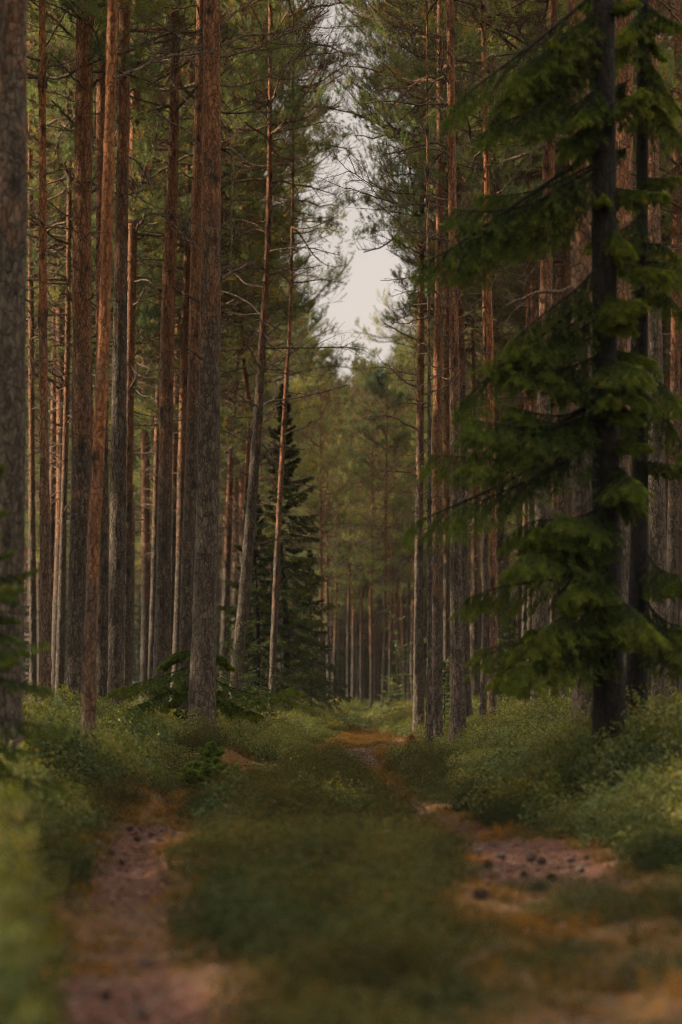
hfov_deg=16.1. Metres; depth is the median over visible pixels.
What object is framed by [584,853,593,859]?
pine cone
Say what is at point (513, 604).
pine tree
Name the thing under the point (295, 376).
pine tree
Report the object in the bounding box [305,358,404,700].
pine tree
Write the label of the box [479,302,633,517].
pine tree
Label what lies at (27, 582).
pine tree
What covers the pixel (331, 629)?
pine tree
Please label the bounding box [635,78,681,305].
pine tree
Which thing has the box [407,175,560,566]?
pine tree
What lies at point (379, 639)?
pine tree
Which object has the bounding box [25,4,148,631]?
pine tree
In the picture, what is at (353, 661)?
pine tree
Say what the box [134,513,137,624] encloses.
pine tree
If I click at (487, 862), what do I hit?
pine cone
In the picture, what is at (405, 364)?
pine tree
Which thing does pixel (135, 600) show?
pine tree
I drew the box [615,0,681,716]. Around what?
pine tree
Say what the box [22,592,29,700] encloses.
spruce tree
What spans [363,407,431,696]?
pine tree
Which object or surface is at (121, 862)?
pine cone
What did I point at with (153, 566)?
pine tree
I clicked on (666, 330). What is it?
pine tree
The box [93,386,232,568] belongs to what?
pine tree
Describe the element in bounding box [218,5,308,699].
pine tree
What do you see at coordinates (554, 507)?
pine tree
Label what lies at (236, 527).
pine tree
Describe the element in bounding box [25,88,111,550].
pine tree
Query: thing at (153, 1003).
fallen twigs
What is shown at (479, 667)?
spruce tree
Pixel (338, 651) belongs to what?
pine tree
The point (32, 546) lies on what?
pine tree
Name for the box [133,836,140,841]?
pine cone
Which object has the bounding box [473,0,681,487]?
pine tree
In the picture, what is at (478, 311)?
pine tree
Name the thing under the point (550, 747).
bilberry ground cover
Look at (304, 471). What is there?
pine tree
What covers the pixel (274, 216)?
pine tree
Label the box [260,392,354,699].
pine tree
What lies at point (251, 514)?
pine tree
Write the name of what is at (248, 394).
pine tree
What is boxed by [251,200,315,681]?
pine tree
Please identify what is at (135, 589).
pine tree
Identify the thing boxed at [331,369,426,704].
pine tree
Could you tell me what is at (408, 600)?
pine tree
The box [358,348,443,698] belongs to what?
pine tree
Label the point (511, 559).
pine tree
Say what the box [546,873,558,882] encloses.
pine cone
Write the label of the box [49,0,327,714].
pine tree
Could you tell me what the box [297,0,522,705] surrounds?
pine tree
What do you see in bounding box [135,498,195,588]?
pine tree
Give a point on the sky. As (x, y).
(367, 270)
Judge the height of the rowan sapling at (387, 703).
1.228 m
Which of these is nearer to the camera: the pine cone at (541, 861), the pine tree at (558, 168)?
the pine cone at (541, 861)
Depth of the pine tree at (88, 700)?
21.15 m
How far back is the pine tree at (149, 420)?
52.40 m
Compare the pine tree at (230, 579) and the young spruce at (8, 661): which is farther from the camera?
the pine tree at (230, 579)
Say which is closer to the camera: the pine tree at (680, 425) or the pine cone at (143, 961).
the pine cone at (143, 961)
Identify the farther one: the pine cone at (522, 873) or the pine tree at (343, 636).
the pine tree at (343, 636)
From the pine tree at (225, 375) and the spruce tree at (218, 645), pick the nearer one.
the pine tree at (225, 375)
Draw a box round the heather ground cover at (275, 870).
[0,711,681,1023]
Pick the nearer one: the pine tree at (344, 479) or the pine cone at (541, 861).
the pine cone at (541, 861)
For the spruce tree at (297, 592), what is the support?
on the ground at (661, 1001)
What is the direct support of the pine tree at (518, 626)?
on the ground at (661, 1001)
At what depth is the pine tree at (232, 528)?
104.67 m
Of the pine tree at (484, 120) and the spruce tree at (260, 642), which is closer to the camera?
the pine tree at (484, 120)
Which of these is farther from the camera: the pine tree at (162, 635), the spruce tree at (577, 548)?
the pine tree at (162, 635)
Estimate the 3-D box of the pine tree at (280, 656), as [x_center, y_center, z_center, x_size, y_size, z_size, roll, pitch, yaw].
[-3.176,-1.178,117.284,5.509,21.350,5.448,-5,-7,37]
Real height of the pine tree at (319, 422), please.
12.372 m
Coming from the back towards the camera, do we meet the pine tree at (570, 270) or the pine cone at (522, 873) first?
the pine tree at (570, 270)
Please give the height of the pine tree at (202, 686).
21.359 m
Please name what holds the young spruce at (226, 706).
on the ground at (661, 1001)
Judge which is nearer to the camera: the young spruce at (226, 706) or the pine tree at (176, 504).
the young spruce at (226, 706)
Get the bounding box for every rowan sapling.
[217,620,273,737]
[236,660,295,729]
[377,675,402,708]
[381,604,426,707]
[442,655,449,721]
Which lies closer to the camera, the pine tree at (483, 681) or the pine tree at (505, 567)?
the pine tree at (483, 681)
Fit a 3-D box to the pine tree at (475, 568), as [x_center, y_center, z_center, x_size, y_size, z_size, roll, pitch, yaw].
[2.739,-5.578,55.678,5.969,20.821,5.925,0,-4,0]
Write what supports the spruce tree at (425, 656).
on the ground at (661, 1001)
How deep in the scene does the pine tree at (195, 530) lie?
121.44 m
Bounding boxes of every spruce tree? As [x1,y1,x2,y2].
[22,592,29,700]
[64,587,67,675]
[132,572,150,698]
[216,494,308,711]
[216,593,231,697]
[218,383,347,713]
[252,578,277,688]
[277,598,325,698]
[278,550,354,714]
[317,612,355,697]
[335,621,369,698]
[349,614,385,697]
[362,619,388,700]
[379,601,425,699]
[392,0,676,765]
[410,613,442,697]
[478,626,481,695]
[512,596,515,648]
[573,0,681,723]
[647,613,651,697]
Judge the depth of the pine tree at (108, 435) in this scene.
69.51 m
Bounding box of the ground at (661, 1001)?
[28,721,681,1023]
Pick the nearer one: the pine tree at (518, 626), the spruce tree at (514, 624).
the pine tree at (518, 626)
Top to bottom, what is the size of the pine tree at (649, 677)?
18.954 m
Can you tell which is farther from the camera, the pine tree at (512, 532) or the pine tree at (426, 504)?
the pine tree at (426, 504)
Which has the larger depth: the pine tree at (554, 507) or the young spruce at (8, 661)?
the pine tree at (554, 507)
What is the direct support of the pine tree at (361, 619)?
on the ground at (661, 1001)
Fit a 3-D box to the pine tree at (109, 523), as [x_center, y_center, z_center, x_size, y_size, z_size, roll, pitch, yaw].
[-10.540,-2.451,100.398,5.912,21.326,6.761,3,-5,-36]
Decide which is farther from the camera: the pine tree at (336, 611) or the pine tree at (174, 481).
the pine tree at (336, 611)
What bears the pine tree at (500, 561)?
on the ground at (661, 1001)
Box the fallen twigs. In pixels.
[44,739,650,1023]
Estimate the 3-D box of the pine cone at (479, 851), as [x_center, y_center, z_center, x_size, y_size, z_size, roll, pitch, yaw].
[0.769,1.935,13.699,0.078,0.067,0.067,3,3,-30]
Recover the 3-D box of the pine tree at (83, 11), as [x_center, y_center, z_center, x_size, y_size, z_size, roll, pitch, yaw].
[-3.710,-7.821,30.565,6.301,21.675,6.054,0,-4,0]
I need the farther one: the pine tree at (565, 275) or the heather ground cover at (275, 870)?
the pine tree at (565, 275)
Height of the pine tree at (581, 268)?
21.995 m
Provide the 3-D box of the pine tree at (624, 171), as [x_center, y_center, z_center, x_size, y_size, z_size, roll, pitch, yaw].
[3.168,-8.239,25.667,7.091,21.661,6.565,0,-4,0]
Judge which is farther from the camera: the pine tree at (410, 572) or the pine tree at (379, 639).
the pine tree at (379, 639)
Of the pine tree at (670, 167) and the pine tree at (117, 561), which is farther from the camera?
the pine tree at (670, 167)
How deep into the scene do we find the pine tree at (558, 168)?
44.35 m
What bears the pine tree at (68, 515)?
on the ground at (661, 1001)
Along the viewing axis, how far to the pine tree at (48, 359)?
62.25 m
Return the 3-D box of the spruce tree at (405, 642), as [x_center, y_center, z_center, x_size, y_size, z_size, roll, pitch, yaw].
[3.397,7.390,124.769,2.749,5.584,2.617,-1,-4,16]
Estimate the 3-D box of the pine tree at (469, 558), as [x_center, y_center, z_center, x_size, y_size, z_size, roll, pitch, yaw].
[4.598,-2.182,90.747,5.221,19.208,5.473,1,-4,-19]
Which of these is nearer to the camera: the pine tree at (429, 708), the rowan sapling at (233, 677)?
the pine tree at (429, 708)
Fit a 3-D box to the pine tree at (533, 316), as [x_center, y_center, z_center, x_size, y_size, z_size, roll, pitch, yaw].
[3.714,-7.091,46.422,6.300,22.452,5.791,0,-4,0]
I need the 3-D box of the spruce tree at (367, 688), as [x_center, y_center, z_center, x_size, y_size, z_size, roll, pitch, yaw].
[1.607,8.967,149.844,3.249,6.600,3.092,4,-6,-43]
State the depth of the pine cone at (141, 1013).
7.09 m
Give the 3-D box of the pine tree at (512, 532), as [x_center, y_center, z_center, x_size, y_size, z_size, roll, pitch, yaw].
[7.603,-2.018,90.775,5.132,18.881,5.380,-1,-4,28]
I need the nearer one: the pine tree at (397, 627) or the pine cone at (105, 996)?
the pine cone at (105, 996)
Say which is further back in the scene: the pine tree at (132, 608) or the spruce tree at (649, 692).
the spruce tree at (649, 692)
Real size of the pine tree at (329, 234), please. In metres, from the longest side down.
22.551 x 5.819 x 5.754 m
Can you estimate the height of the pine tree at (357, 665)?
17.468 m
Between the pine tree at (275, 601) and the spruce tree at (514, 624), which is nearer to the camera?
the pine tree at (275, 601)
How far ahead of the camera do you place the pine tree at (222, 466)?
63.11 m
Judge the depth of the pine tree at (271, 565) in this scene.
98.63 m
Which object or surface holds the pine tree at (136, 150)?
on the ground at (661, 1001)
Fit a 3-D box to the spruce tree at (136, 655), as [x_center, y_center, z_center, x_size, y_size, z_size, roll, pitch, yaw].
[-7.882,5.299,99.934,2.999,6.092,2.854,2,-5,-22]
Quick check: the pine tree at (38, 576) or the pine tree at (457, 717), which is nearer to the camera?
the pine tree at (457, 717)
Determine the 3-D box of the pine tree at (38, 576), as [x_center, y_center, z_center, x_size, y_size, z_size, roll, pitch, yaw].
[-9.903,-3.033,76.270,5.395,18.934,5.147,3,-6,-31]
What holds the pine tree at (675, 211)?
on the ground at (661, 1001)
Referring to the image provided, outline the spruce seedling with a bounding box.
[178,741,243,788]
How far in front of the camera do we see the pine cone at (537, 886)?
11.76 m
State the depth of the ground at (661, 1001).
9.10 m
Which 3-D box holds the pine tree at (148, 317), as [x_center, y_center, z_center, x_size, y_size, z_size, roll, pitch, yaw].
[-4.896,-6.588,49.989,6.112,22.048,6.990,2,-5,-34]
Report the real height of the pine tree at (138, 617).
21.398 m
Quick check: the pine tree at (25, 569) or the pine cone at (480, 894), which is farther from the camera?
the pine tree at (25, 569)
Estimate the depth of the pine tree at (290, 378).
119.75 m
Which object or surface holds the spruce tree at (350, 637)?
on the ground at (661, 1001)
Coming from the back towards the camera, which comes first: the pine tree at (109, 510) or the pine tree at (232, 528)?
the pine tree at (232, 528)
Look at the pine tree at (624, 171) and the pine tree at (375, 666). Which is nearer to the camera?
the pine tree at (624, 171)
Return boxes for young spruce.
[0,437,83,846]
[102,649,306,735]
[442,660,449,727]
[472,596,518,703]
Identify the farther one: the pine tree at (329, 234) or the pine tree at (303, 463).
the pine tree at (303, 463)
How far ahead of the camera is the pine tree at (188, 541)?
34.14 m
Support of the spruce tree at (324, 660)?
on the ground at (661, 1001)
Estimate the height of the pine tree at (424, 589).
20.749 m
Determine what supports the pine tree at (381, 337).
on the ground at (661, 1001)
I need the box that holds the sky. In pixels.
[48,0,668,682]
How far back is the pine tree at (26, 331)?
66.51 m
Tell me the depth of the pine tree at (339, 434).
87.93 m
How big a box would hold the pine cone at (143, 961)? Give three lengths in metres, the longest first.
0.058 x 0.050 x 0.050 m
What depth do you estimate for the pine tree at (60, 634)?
46.25 m
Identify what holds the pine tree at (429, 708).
on the ground at (661, 1001)
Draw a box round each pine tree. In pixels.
[0,0,27,772]
[24,102,67,698]
[24,320,70,696]
[24,353,108,697]
[25,0,169,696]
[25,0,169,703]
[25,0,248,557]
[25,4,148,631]
[25,81,95,465]
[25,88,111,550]
[25,112,154,606]
[25,142,110,701]
[26,0,99,708]
[26,0,229,697]
[26,7,141,559]
[26,91,155,597]
[26,182,71,462]
[27,0,233,701]
[27,0,249,702]
[27,0,282,706]
[34,125,273,701]
[38,1,321,589]
[46,70,288,575]
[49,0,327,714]
[49,8,272,546]
[49,315,136,580]
[49,377,141,629]
[50,5,310,700]
[53,0,178,710]
[66,440,152,560]
[72,0,322,700]
[80,0,224,747]
[92,4,308,697]
[93,0,364,530]
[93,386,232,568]
[94,324,152,632]
[99,0,378,736]
[109,128,159,701]
[133,57,325,568]
[134,0,251,710]
[134,423,265,561]
[134,468,152,625]
[134,505,151,682]
[134,511,150,615]
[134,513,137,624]
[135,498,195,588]
[136,450,222,606]
[139,0,378,693]
[150,185,315,658]
[152,0,376,694]
[180,0,377,703]
[194,272,285,592]
[195,193,321,680]
[195,512,267,676]
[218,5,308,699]
[218,259,339,678]
[218,287,281,632]
[219,14,348,599]
[219,479,267,673]
[220,0,385,719]
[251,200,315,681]
[251,349,292,642]
[257,285,328,605]
[259,283,323,669]
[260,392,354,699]
[266,358,373,700]
[267,336,340,683]
[269,341,357,691]
[278,331,327,657]
[283,401,370,695]
[287,341,368,703]
[294,403,374,696]
[296,387,374,699]
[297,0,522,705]
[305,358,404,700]
[305,395,389,698]
[310,0,474,748]
[318,377,379,698]
[319,0,500,734]
[322,342,398,703]
[323,405,368,698]
[324,390,393,699]
[326,360,424,708]
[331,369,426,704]
[332,10,554,701]
[335,2,673,706]
[337,0,637,719]
[340,0,557,718]
[343,368,431,701]
[343,400,411,700]
[344,0,589,718]
[344,382,410,700]
[350,117,480,627]
[354,0,546,739]
[358,346,442,698]
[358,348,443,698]
[359,190,513,701]
[363,363,426,697]
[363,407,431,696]
[364,349,427,700]
[365,345,427,697]
[387,0,681,707]
[389,327,509,601]
[389,333,442,594]
[390,181,516,678]
[391,0,467,749]
[391,15,568,696]
[392,292,481,672]
[394,27,561,691]
[399,321,449,637]
[402,3,636,703]
[403,166,517,699]
[406,0,658,507]
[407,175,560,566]
[410,454,449,622]
[416,182,518,698]
[424,27,671,701]
[428,0,681,702]
[442,487,514,615]
[444,174,549,602]
[462,54,681,696]
[463,0,592,731]
[466,193,570,618]
[467,327,549,623]
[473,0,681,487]
[479,267,569,698]
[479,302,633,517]
[492,37,681,439]
[502,0,681,698]
[508,473,550,691]
[508,514,550,568]
[552,36,681,551]
[615,0,681,684]
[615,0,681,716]
[630,5,681,557]
[630,10,681,694]
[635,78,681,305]
[647,528,651,689]
[658,0,681,233]
[671,146,681,691]
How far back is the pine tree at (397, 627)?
99.92 m
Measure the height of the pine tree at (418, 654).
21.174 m
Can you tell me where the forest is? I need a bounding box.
[64,373,549,696]
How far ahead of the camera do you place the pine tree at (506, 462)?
70.06 m
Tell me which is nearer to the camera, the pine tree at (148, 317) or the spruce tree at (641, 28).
the spruce tree at (641, 28)
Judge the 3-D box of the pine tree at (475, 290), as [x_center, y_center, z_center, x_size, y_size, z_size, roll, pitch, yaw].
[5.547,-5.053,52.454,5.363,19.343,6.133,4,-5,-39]
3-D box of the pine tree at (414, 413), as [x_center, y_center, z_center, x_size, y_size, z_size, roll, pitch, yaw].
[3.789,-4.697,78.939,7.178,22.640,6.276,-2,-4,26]
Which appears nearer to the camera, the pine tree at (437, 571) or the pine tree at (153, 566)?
the pine tree at (437, 571)
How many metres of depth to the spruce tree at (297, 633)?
117.68 m
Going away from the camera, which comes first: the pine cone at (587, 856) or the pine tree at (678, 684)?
the pine cone at (587, 856)
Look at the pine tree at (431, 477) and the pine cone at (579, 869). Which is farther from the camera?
the pine tree at (431, 477)
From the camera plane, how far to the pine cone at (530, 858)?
13.85 m
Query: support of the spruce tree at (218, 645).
on the ground at (661, 1001)
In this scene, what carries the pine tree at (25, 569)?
on the ground at (661, 1001)
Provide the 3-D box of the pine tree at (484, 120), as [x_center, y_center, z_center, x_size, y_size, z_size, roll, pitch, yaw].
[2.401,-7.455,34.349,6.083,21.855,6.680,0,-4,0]
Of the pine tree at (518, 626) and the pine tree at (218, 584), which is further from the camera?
the pine tree at (218, 584)
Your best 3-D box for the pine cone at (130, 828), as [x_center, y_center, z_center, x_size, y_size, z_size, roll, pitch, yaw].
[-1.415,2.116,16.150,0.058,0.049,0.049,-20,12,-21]
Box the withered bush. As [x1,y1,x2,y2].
[398,733,422,747]
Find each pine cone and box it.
[100,991,111,1001]
[119,860,124,865]
[125,825,133,831]
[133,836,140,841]
[134,1007,147,1019]
[137,957,151,967]
[470,848,483,856]
[472,888,489,899]
[483,861,492,868]
[496,851,505,858]
[519,871,527,877]
[524,854,537,861]
[532,881,545,890]
[537,857,546,864]
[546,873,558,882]
[567,856,575,862]
[576,866,584,872]
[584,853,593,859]
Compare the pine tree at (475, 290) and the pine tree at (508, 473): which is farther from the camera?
the pine tree at (508, 473)
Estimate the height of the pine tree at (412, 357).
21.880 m
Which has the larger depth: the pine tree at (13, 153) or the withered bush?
the withered bush
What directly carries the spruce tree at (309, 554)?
on the ground at (661, 1001)
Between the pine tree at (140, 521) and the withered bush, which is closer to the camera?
the withered bush
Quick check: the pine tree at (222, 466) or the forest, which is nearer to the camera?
the pine tree at (222, 466)
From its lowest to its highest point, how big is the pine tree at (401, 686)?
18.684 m
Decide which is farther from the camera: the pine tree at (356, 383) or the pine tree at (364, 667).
the pine tree at (364, 667)
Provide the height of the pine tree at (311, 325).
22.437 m
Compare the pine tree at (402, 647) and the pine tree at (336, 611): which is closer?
the pine tree at (336, 611)
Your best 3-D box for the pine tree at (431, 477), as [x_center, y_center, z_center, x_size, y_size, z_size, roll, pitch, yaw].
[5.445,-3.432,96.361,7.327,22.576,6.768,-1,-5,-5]
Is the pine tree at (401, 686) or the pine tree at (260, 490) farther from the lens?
the pine tree at (401, 686)
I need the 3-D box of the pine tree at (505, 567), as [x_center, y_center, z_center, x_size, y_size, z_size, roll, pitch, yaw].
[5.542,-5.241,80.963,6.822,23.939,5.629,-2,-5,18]
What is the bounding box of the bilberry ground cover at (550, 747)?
[0,679,681,1023]
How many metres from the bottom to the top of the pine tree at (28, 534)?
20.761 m
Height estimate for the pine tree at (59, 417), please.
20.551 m
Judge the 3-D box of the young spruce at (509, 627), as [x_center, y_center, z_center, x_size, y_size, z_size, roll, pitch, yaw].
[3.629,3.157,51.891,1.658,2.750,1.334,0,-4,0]
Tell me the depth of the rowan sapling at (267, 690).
36.87 m
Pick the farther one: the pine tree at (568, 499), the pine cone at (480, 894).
the pine tree at (568, 499)
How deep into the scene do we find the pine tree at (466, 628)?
45.20 m
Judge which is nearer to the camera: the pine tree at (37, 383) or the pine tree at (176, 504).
the pine tree at (37, 383)
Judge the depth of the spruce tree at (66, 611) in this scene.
94.91 m
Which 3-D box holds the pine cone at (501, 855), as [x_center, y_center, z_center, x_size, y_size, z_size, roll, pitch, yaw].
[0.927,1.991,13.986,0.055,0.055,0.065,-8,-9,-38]
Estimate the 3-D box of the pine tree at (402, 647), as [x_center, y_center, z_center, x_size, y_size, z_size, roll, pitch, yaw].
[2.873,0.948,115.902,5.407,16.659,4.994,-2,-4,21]
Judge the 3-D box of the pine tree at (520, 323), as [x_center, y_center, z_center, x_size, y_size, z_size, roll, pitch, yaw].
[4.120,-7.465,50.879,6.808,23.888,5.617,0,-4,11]
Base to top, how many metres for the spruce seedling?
0.641 m
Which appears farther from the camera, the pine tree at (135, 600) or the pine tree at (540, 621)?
the pine tree at (135, 600)
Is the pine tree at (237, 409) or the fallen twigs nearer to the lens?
the fallen twigs
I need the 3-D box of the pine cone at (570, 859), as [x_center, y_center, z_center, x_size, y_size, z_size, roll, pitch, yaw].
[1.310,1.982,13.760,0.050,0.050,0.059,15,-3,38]
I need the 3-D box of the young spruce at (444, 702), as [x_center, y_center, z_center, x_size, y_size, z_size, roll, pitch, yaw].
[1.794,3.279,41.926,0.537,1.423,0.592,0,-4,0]
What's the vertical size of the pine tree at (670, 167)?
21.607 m
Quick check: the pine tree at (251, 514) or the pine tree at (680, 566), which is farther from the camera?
the pine tree at (680, 566)
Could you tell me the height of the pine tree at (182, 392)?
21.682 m
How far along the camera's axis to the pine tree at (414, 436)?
82.67 m
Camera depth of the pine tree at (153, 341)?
58.96 m
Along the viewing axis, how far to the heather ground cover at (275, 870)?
9.52 m
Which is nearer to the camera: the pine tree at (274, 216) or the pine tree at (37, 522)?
the pine tree at (274, 216)
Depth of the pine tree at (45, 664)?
27.17 m
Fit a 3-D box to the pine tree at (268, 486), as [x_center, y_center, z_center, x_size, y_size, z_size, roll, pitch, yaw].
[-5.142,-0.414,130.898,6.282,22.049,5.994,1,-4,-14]
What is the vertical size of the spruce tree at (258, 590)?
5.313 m
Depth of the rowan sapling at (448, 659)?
46.84 m
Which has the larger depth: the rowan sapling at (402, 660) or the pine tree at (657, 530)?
the rowan sapling at (402, 660)
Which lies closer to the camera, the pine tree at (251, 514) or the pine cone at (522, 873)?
the pine cone at (522, 873)
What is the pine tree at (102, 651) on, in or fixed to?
on the ground at (661, 1001)
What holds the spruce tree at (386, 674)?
on the ground at (661, 1001)
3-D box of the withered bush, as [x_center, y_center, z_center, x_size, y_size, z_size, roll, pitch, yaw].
[1.042,3.470,35.847,0.420,0.391,0.488,0,-4,0]
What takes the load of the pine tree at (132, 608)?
on the ground at (661, 1001)
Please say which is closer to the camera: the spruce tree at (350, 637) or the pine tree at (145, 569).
the pine tree at (145, 569)

